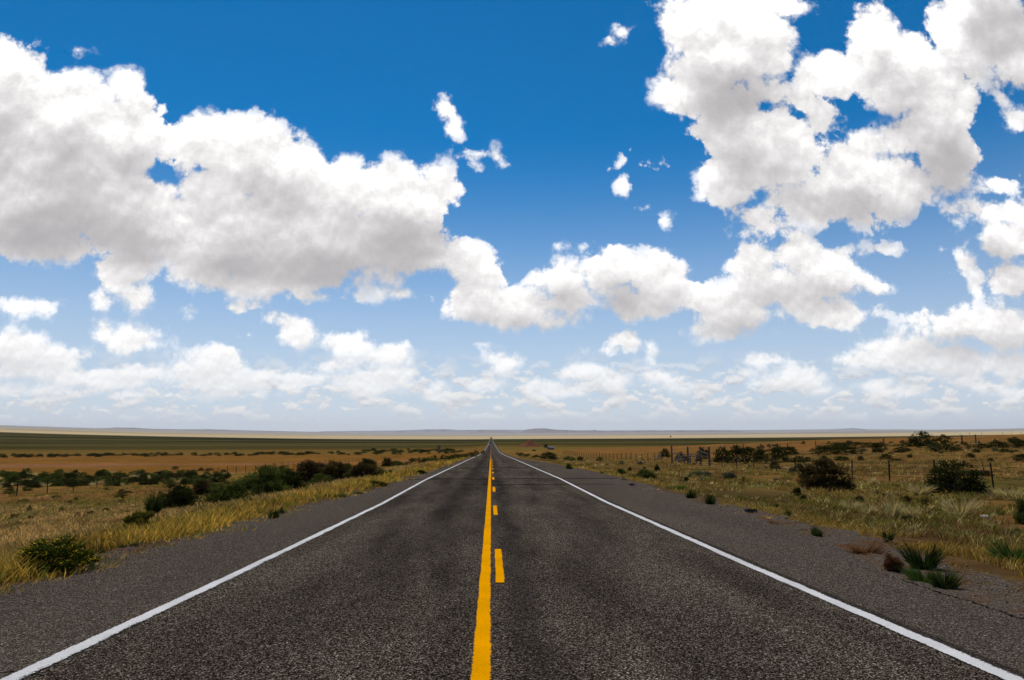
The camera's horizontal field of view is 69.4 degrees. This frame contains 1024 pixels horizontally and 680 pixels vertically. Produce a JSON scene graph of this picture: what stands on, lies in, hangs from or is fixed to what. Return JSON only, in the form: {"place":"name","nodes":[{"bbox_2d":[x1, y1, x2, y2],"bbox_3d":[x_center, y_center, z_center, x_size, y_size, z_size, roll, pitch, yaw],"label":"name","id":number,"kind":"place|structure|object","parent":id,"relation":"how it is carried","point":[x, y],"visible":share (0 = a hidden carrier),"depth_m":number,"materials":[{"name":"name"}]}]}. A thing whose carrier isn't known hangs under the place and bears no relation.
{"place":"outdoors","nodes":[
{"label":"outdoors","id":0,"kind":"place"},
{"bbox_2d":[5,425,344,432],"bbox_3d":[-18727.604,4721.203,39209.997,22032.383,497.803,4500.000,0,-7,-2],"label":"hills","id":1,"kind":"structure","parent":0,"point":[212,430],"depth_m":38876.69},
{"bbox_2d":[458,430,515,432],"bbox_3d":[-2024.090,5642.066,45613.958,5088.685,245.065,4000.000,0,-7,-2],"label":"hills","id":2,"kind":"structure","parent":0,"point":[486,431],"depth_m":45439.50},
{"bbox_2d":[0,437,1023,679],"bbox_3d":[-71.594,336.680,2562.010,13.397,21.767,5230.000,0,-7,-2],"label":"road","id":3,"kind":"structure","parent":0,"point":[591,588],"depth_m":8.27,"materials":[{"name":"grey asphalt"}]},
{"bbox_2d":[0,445,487,679],"bbox_3d":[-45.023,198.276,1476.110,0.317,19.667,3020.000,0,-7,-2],"label":"road marking","id":4,"kind":"object","parent":3,"relation":"on","point":[22,673],"visible":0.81,"depth_m":7.61,"materials":[{"name":"white paint"}]},
{"bbox_2d":[469,459,491,679],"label":"road marking","id":5,"kind":"object","parent":3,"relation":"on","point":[481,664],"visible":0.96,"depth_m":7.51,"materials":[{"name":"yellow paint"}]},
{"bbox_2d":[494,549,504,581],"bbox_3d":[-0.195,3.338,11.067,0.134,0.082,3.300,0,-7,-2],"label":"road marking","id":6,"kind":"object","parent":3,"relation":"on","point":[499,569],"visible":1,"depth_m":10.77,"materials":[{"name":"yellow paint"}]},
{"bbox_2d":[497,449,1023,679],"bbox_3d":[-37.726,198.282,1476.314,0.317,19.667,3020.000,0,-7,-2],"label":"road marking","id":7,"kind":"object","parent":3,"relation":"on","point":[970,660],"visible":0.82,"depth_m":7.50,"materials":[{"name":"white paint"}]},
{"bbox_2d":[0,425,1023,601],"bbox_3d":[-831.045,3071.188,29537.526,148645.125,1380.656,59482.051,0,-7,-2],"label":"ground","id":8,"kind":"structure","parent":0,"point":[45,441],"depth_m":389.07,"materials":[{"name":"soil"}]},
{"bbox_2d":[0,541,21,567],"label":"grass tussock","id":9,"kind":"object","parent":8,"relation":"on","point":[11,556],"depth_m":10.50,"materials":[{"name":"yellow plant"}]},
{"bbox_2d":[4,473,20,480],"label":"field shrub","id":10,"kind":"object","parent":8,"relation":"on","point":[13,474],"visible":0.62,"depth_m":103.24,"materials":[{"name":"green plant"}]},
{"bbox_2d":[24,482,42,487],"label":"field shrub","id":11,"kind":"object","parent":8,"relation":"on","point":[34,483],"visible":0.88,"depth_m":82.41,"materials":[{"name":"green plant"}]},
{"bbox_2d":[33,478,49,484],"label":"field shrub","id":12,"kind":"object","parent":8,"relation":"on","point":[43,480],"visible":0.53,"depth_m":89.42,"materials":[{"name":"green plant"}]},
{"bbox_2d":[9,534,106,577],"bbox_3d":[-6.561,3.088,10.544,1.362,0.578,1.335,-2,-8,17],"label":"flowering bush","id":13,"kind":"object","parent":8,"relation":"on","point":[69,555],"visible":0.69,"depth_m":10.43,"materials":[{"name":"green plant"}]},
{"bbox_2d":[76,481,88,485],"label":"field shrub","id":14,"kind":"object","parent":8,"relation":"on","point":[83,484],"visible":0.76,"depth_m":88.01,"materials":[{"name":"green plant"}]},
{"bbox_2d":[104,481,117,485],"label":"field shrub","id":15,"kind":"object","parent":8,"relation":"on","point":[107,483],"visible":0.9,"depth_m":87.70,"materials":[{"name":"green plant"}]},
{"bbox_2d":[109,471,124,477],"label":"field shrub","id":16,"kind":"object","parent":8,"relation":"on","point":[116,474],"visible":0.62,"depth_m":103.18,"materials":[{"name":"green plant"}]},
{"bbox_2d":[113,541,146,547],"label":"road weed","id":17,"kind":"object","parent":8,"relation":"on","point":[122,545],"visible":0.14,"depth_m":13.35,"materials":[{"name":"green plant"}]},
{"bbox_2d":[122,510,154,529],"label":"bush","id":18,"kind":"object","parent":8,"relation":"on","point":[137,516],"visible":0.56,"depth_m":17.29,"materials":[{"name":"green plant"}]},
{"bbox_2d":[147,479,158,484],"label":"field shrub","id":19,"kind":"object","parent":8,"relation":"on","point":[152,481],"visible":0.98,"depth_m":82.12,"materials":[{"name":"green plant"}]},
{"bbox_2d":[142,490,166,513],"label":"broom bush","id":20,"kind":"object","parent":8,"relation":"on","point":[153,506],"visible":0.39,"depth_m":26.24,"materials":[{"name":"green plant"}]},
{"bbox_2d":[162,478,178,483],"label":"field shrub","id":21,"kind":"object","parent":8,"relation":"on","point":[172,480],"visible":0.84,"depth_m":80.57,"materials":[{"name":"green plant"}]},
{"bbox_2d":[159,483,203,508],"bbox_3d":[-13.665,6.391,30.314,2.006,1.130,1.750,2,-7,-15],"label":"dark bush","id":22,"kind":"object","parent":8,"relation":"on","point":[180,496],"visible":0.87,"depth_m":30.11,"materials":[{"name":"green plant"}]},
{"bbox_2d":[0,453,403,494],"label":"wire fence","id":23,"kind":"object","parent":8,"relation":"on","point":[16,491],"visible":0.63,"depth_m":86.38,"materials":[{"name":"metal"}]},
{"bbox_2d":[192,480,211,494],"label":"brown bush","id":24,"kind":"object","parent":8,"relation":"on","point":[199,487],"visible":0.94,"depth_m":56.63,"materials":[{"name":"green plant"}]},
{"bbox_2d":[201,482,219,493],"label":"green bush","id":25,"kind":"object","parent":8,"relation":"on","point":[208,489],"visible":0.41,"depth_m":56.57,"materials":[{"name":"green plant"}]},
{"bbox_2d":[208,472,224,478],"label":"field shrub","id":26,"kind":"object","parent":8,"relation":"on","point":[217,474],"visible":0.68,"depth_m":97.60,"materials":[{"name":"green plant"}]},
{"bbox_2d":[203,479,256,503],"bbox_3d":[-11.473,6.188,30.226,2.151,1.024,2.200,5,-9,-34],"label":"green bush","id":27,"kind":"object","parent":8,"relation":"on","point":[227,490],"visible":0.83,"depth_m":29.98,"materials":[{"name":"green plant"}]},
{"bbox_2d":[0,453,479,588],"bbox_3d":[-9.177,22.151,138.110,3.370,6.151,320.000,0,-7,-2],"label":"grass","id":28,"kind":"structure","parent":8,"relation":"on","point":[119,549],"depth_m":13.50,"materials":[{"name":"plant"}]},
{"bbox_2d":[237,474,259,491],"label":"green bush","id":29,"kind":"object","parent":8,"relation":"on","point":[248,486],"visible":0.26,"depth_m":56.59,"materials":[{"name":"green plant"}]},
{"bbox_2d":[249,490,271,501],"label":"grass tussock","id":30,"kind":"object","parent":8,"relation":"on","point":[260,497],"depth_m":25.97,"materials":[{"name":"yellow plant"}]},
{"bbox_2d":[245,464,294,495],"bbox_3d":[-10.759,6.208,32.726,2.108,1.539,2.069,-5,-9,32],"label":"green bush","id":31,"kind":"object","parent":8,"relation":"on","point":[266,479],"visible":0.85,"depth_m":32.45,"materials":[{"name":"green plant"}]},
{"bbox_2d":[268,508,280,517],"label":"road weed","id":32,"kind":"object","parent":8,"relation":"on","point":[275,514],"visible":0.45,"depth_m":18.91,"materials":[{"name":"green plant"}]},
{"bbox_2d":[275,465,293,482],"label":"green bush","id":33,"kind":"object","parent":8,"relation":"on","point":[281,467],"visible":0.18,"depth_m":69.56,"materials":[{"name":"green plant"}]},
{"bbox_2d":[278,469,307,490],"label":"dark bush","id":34,"kind":"object","parent":8,"relation":"on","point":[293,479],"visible":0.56,"depth_m":33.80,"materials":[{"name":"green plant"}]},
{"bbox_2d":[294,458,322,481],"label":"brown bush","id":35,"kind":"object","parent":8,"relation":"on","point":[310,467],"visible":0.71,"depth_m":69.98,"materials":[{"name":"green plant"}]},
{"bbox_2d":[306,473,333,484],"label":"green bush","id":36,"kind":"object","parent":8,"relation":"on","point":[317,478],"visible":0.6,"depth_m":41.12,"materials":[{"name":"green plant"}]},
{"bbox_2d":[311,459,349,479],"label":"dark bush","id":37,"kind":"object","parent":8,"relation":"on","point":[339,470],"visible":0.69,"depth_m":50.02,"materials":[{"name":"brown plant"}]},
{"bbox_2d":[346,462,381,478],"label":"brown bush","id":38,"kind":"object","parent":8,"relation":"on","point":[362,469],"visible":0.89,"depth_m":47.06,"materials":[{"name":"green plant"}]},
{"bbox_2d":[358,458,377,465],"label":"dark bush","id":39,"kind":"object","parent":8,"relation":"on","point":[369,461],"visible":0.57,"depth_m":138.89,"materials":[{"name":"green plant"}]},
{"bbox_2d":[368,480,388,486],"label":"road weed","id":40,"kind":"object","parent":8,"relation":"on","point":[382,484],"visible":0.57,"depth_m":33.96,"materials":[{"name":"green plant"}]},
{"bbox_2d":[381,457,394,466],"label":"juniper","id":41,"kind":"object","parent":8,"relation":"on","point":[387,461],"visible":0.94,"depth_m":116.92,"materials":[{"name":"green plant"}]},
{"bbox_2d":[0,483,1023,653],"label":"loose stones","id":42,"kind":"object","parent":8,"relation":"on","point":[784,551],"visible":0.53,"depth_m":12.32,"materials":[{"name":"grey stone"}]},
{"bbox_2d":[539,451,556,459],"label":"dark bush","id":43,"kind":"object","parent":8,"relation":"on","point":[550,455],"visible":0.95,"depth_m":138.62,"materials":[{"name":"green plant"}]},
{"bbox_2d":[563,451,661,459],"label":"wire fence","id":44,"kind":"object","parent":8,"relation":"on","point":[609,454],"visible":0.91,"depth_m":160.75,"materials":[{"name":"metal"}]},
{"bbox_2d":[634,468,657,477],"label":"green bush","id":45,"kind":"object","parent":8,"relation":"on","point":[646,473],"visible":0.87,"depth_m":48.21,"materials":[{"name":"green plant"}]},
{"bbox_2d":[659,448,670,457],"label":"dark bush","id":46,"kind":"object","parent":8,"relation":"on","point":[664,451],"visible":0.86,"depth_m":157.32,"materials":[{"name":"green plant"}]},
{"bbox_2d":[663,484,687,489],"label":"grass clump","id":47,"kind":"object","parent":8,"relation":"on","point":[678,487],"visible":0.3,"depth_m":32.68,"materials":[{"name":"green plant"}]},
{"bbox_2d":[671,446,710,465],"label":"corral frame","id":48,"kind":"object","parent":8,"relation":"on","point":[700,456],"visible":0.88,"depth_m":92.35,"materials":[{"name":"grey wood"}]},
{"bbox_2d":[696,447,707,458],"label":"dark bush","id":49,"kind":"object","parent":8,"relation":"on","point":[703,450],"visible":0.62,"depth_m":131.34,"materials":[{"name":"green plant"}]},
{"bbox_2d":[689,471,716,476],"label":"sagebrush","id":50,"kind":"object","parent":8,"relation":"on","point":[705,473],"visible":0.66,"depth_m":56.62,"materials":[{"name":"green plant"}]},
{"bbox_2d":[711,446,732,462],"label":"dark bush","id":51,"kind":"object","parent":8,"relation":"on","point":[719,454],"visible":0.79,"depth_m":103.71,"materials":[{"name":"green plant"}]},
{"bbox_2d":[720,472,737,478],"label":"sagebrush","id":52,"kind":"object","parent":8,"relation":"on","point":[728,475],"visible":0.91,"depth_m":53.73,"materials":[{"name":"green plant"}]},
{"bbox_2d":[723,444,754,463],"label":"dark bush","id":53,"kind":"object","parent":8,"relation":"on","point":[737,451],"visible":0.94,"depth_m":99.03,"materials":[{"name":"green plant"}]},
{"bbox_2d":[752,447,768,462],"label":"dark bush","id":54,"kind":"object","parent":8,"relation":"on","point":[759,454],"visible":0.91,"depth_m":101.75,"materials":[{"name":"green plant"}]},
{"bbox_2d":[504,453,1023,616],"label":"gravel verge","id":55,"kind":"structure","parent":8,"relation":"on","point":[998,602],"depth_m":10.77,"materials":[{"name":"grey gravel"}]},
{"bbox_2d":[685,489,696,497],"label":"grass clump","id":56,"kind":"object","parent":55,"relation":"on","point":[690,494],"visible":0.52,"depth_m":26.17,"materials":[{"name":"green plant"}]},
{"bbox_2d":[704,493,718,503],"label":"grass clump","id":57,"kind":"object","parent":55,"relation":"on","point":[709,500],"visible":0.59,"depth_m":23.41,"materials":[{"name":"green plant"}]},
{"bbox_2d":[809,523,824,536],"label":"road weed","id":58,"kind":"object","parent":55,"relation":"on","point":[816,531],"visible":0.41,"depth_m":14.59,"materials":[{"name":"green plant"}]},
{"bbox_2d":[837,541,894,553],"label":"rusty weed","id":59,"kind":"object","parent":55,"relation":"on","point":[859,550],"visible":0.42,"depth_m":12.22,"materials":[{"name":"brown plant"}]},
{"bbox_2d":[881,552,905,572],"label":"rusty weed","id":60,"kind":"object","parent":55,"relation":"on","point":[892,564],"visible":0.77,"depth_m":10.31,"materials":[{"name":"brown plant"}]},
{"bbox_2d":[892,536,954,569],"bbox_3d":[5.885,3.069,10.602,0.938,0.543,0.541,-5,-9,32],"label":"grass clump","id":61,"kind":"object","parent":55,"relation":"on","point":[933,558],"visible":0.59,"depth_m":10.57,"materials":[{"name":"green plant"}]},
{"bbox_2d":[898,564,953,581],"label":"grass clump","id":62,"kind":"object","parent":55,"relation":"on","point":[911,574],"visible":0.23,"depth_m":9.57,"materials":[{"name":"green plant"}]},
{"bbox_2d":[922,564,971,589],"bbox_3d":[5.310,2.926,9.071,0.575,0.361,0.338,-2,-7,14],"label":"grass clump","id":63,"kind":"object","parent":55,"relation":"on","point":[948,582],"visible":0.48,"depth_m":9.05,"materials":[{"name":"green plant"}]},
{"bbox_2d":[769,461,781,467],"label":"dark bush","id":64,"kind":"object","parent":8,"relation":"on","point":[775,464],"visible":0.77,"depth_m":70.24,"materials":[{"name":"green plant"}]},
{"bbox_2d":[766,444,791,461],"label":"dark bush","id":65,"kind":"object","parent":8,"relation":"on","point":[776,450],"visible":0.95,"depth_m":105.98,"materials":[{"name":"green plant"}]},
{"bbox_2d":[783,446,800,454],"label":"dark bush","id":66,"kind":"object","parent":8,"relation":"on","point":[791,448],"visible":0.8,"depth_m":144.22,"materials":[{"name":"green plant"}]},
{"bbox_2d":[791,487,803,495],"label":"dark bush","id":67,"kind":"object","parent":8,"relation":"on","point":[797,490],"visible":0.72,"depth_m":31.97,"materials":[{"name":"green plant"}]},
{"bbox_2d":[789,456,813,461],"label":"dark bush","id":68,"kind":"object","parent":8,"relation":"on","point":[802,459],"visible":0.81,"depth_m":103.32,"materials":[{"name":"green plant"}]},
{"bbox_2d":[809,445,841,454],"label":"dark bush","id":69,"kind":"object","parent":8,"relation":"on","point":[819,448],"visible":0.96,"depth_m":132.19,"materials":[{"name":"green plant"}]},
{"bbox_2d":[795,455,856,490],"bbox_3d":[17.011,7.209,40.054,3.135,1.977,3.274,7,-10,-43],"label":"brown bush","id":70,"kind":"object","parent":8,"relation":"on","point":[820,480],"visible":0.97,"depth_m":39.67,"materials":[{"name":"green plant"}]},
{"bbox_2d":[834,456,850,460],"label":"dark bush","id":71,"kind":"object","parent":8,"relation":"on","point":[842,458],"visible":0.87,"depth_m":102.18,"materials":[{"name":"green plant"}]},
{"bbox_2d":[833,446,858,453],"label":"dark bush","id":72,"kind":"object","parent":8,"relation":"on","point":[843,449],"visible":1,"depth_m":129.52,"materials":[{"name":"green plant"}]},
{"bbox_2d":[724,435,976,449],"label":"post fence","id":73,"kind":"object","parent":8,"relation":"on","point":[961,436],"visible":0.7,"depth_m":171.91,"materials":[{"name":"brown wood"}]},
{"bbox_2d":[841,500,862,507],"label":"bunchgrass","id":74,"kind":"object","parent":8,"relation":"on","point":[848,505],"visible":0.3,"depth_m":24.61,"materials":[{"name":"beige plant"}]},
{"bbox_2d":[822,441,890,447],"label":"dark bush","id":75,"kind":"object","parent":8,"relation":"on","point":[850,443],"visible":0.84,"depth_m":159.69,"materials":[{"name":"green plant"}]},
{"bbox_2d":[858,502,879,514],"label":"bunchgrass","id":76,"kind":"object","parent":8,"relation":"on","point":[866,510],"visible":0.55,"depth_m":22.56,"materials":[{"name":"beige plant"}]},
{"bbox_2d":[858,533,885,540],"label":"grass tussock","id":77,"kind":"object","parent":8,"relation":"on","point":[873,536],"depth_m":14.46,"materials":[{"name":"yellow plant"}]},
{"bbox_2d":[867,477,877,484],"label":"bunchgrass","id":78,"kind":"object","parent":8,"relation":"on","point":[872,480],"visible":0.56,"depth_m":43.21,"materials":[{"name":"beige plant"}]},
{"bbox_2d":[722,454,1023,489],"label":"wire fence","id":79,"kind":"object","parent":8,"relation":"on","point":[795,466],"visible":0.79,"depth_m":47.76,"materials":[{"name":"metal"}]},
{"bbox_2d":[871,442,881,451],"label":"dark bush","id":80,"kind":"object","parent":8,"relation":"on","point":[876,445],"visible":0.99,"depth_m":129.51,"materials":[{"name":"green plant"}]},
{"bbox_2d":[877,454,892,458],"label":"dark bush","id":81,"kind":"object","parent":8,"relation":"on","point":[887,456],"visible":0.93,"depth_m":99.28,"materials":[{"name":"green plant"}]},
{"bbox_2d":[881,529,895,541],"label":"road weed","id":82,"kind":"object","parent":8,"relation":"on","point":[889,537],"visible":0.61,"depth_m":14.49,"materials":[{"name":"green plant"}]},
{"bbox_2d":[879,498,905,519],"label":"bunchgrass","id":83,"kind":"object","parent":8,"relation":"on","point":[894,511],"visible":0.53,"depth_m":20.85,"materials":[{"name":"beige plant"}]},
{"bbox_2d":[890,447,911,452],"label":"dark bush","id":84,"kind":"object","parent":8,"relation":"on","point":[896,450],"visible":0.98,"depth_m":120.17,"materials":[{"name":"green plant"}]},
{"bbox_2d":[900,495,911,503],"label":"grass shrub","id":85,"kind":"object","parent":8,"relation":"on","point":[907,499],"visible":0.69,"depth_m":28.34,"materials":[{"name":"green plant"}]},
{"bbox_2d":[900,505,921,518],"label":"bunchgrass","id":86,"kind":"object","parent":8,"relation":"on","point":[907,513],"visible":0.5,"depth_m":21.25,"materials":[{"name":"beige plant"}]},
{"bbox_2d":[902,437,922,446],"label":"juniper","id":87,"kind":"object","parent":8,"relation":"on","point":[912,441],"visible":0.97,"depth_m":144.62,"materials":[{"name":"green plant"}]},
{"bbox_2d":[902,482,936,494],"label":"bunchgrass","id":88,"kind":"object","parent":8,"relation":"on","point":[916,490],"visible":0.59,"depth_m":35.71,"materials":[{"name":"beige plant"}]},
{"bbox_2d":[910,430,936,445],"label":"juniper","id":89,"kind":"object","parent":8,"relation":"on","point":[921,437],"visible":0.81,"depth_m":144.50,"materials":[{"name":"green plant"}]},
{"bbox_2d":[924,435,960,451],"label":"juniper","id":90,"kind":"object","parent":8,"relation":"on","point":[946,447],"visible":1,"depth_m":106.49,"materials":[{"name":"green plant"}]},
{"bbox_2d":[921,459,993,493],"bbox_3d":[22.146,6.794,36.849,3.070,1.864,3.318,2,-8,-20],"label":"juniper","id":91,"kind":"object","parent":8,"relation":"on","point":[944,480],"visible":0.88,"depth_m":36.51,"materials":[{"name":"green plant"}]},
{"bbox_2d":[937,495,986,516],"bbox_3d":[13.446,4.979,22.294,1.075,0.822,1.647,5,-9,-37],"label":"bunchgrass","id":92,"kind":"object","parent":8,"relation":"on","point":[954,509],"visible":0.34,"depth_m":22.17,"materials":[{"name":"beige plant"}]},
{"bbox_2d":[977,470,993,475],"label":"bush","id":93,"kind":"object","parent":8,"relation":"on","point":[985,472],"visible":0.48,"depth_m":53.77,"materials":[{"name":"green plant"}]},
{"bbox_2d":[985,440,1010,447],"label":"dark bush","id":94,"kind":"object","parent":8,"relation":"on","point":[998,444],"visible":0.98,"depth_m":108.92,"materials":[{"name":"green plant"}]},
{"bbox_2d":[981,537,1023,564],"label":"green bush","id":95,"kind":"object","parent":8,"relation":"on","point":[1017,553],"visible":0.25,"depth_m":11.88,"materials":[{"name":"green plant"}]},
{"bbox_2d":[988,485,1023,497],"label":"bunchgrass","id":96,"kind":"object","parent":8,"relation":"on","point":[1001,493],"visible":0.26,"depth_m":29.15,"materials":[{"name":"beige plant"}]},
{"bbox_2d":[1011,453,1023,460],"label":"dark bush","id":97,"kind":"object","parent":8,"relation":"on","point":[1021,455],"visible":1,"depth_m":73.76,"materials":[{"name":"green plant"}]},
{"bbox_2d":[1012,438,1023,447],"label":"dark bush","id":98,"kind":"object","parent":8,"relation":"on","point":[1019,443],"visible":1,"depth_m":106.10,"materials":[{"name":"green plant"}]},
{"bbox_2d":[1012,497,1023,523],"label":"green bush","id":99,"kind":"object","parent":8,"relation":"on","point":[1019,512],"visible":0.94,"depth_m":21.08,"materials":[{"name":"green plant"}]},
{"bbox_2d":[0,0,1023,431],"label":"sky","id":100,"kind":"structure","parent":0,"point":[254,215],"materials":[{"name":"blue"}]},
{"bbox_2d":[518,439,542,446],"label":"dirt hill","id":101,"kind":"structure","parent":0,"point":[530,443],"depth_m":648.61,"materials":[{"name":"brown soil"}]},
{"bbox_2d":[521,428,743,432],"bbox_3d":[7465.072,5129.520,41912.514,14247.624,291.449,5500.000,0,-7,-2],"label":"hills","id":102,"kind":"structure","parent":0,"point":[541,430],"depth_m":41417.59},
{"bbox_2d":[320,428,1017,432],"bbox_3d":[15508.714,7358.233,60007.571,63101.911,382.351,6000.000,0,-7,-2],"label":"hills","id":103,"kind":"structure","parent":0,"point":[457,431],"depth_m":59455.23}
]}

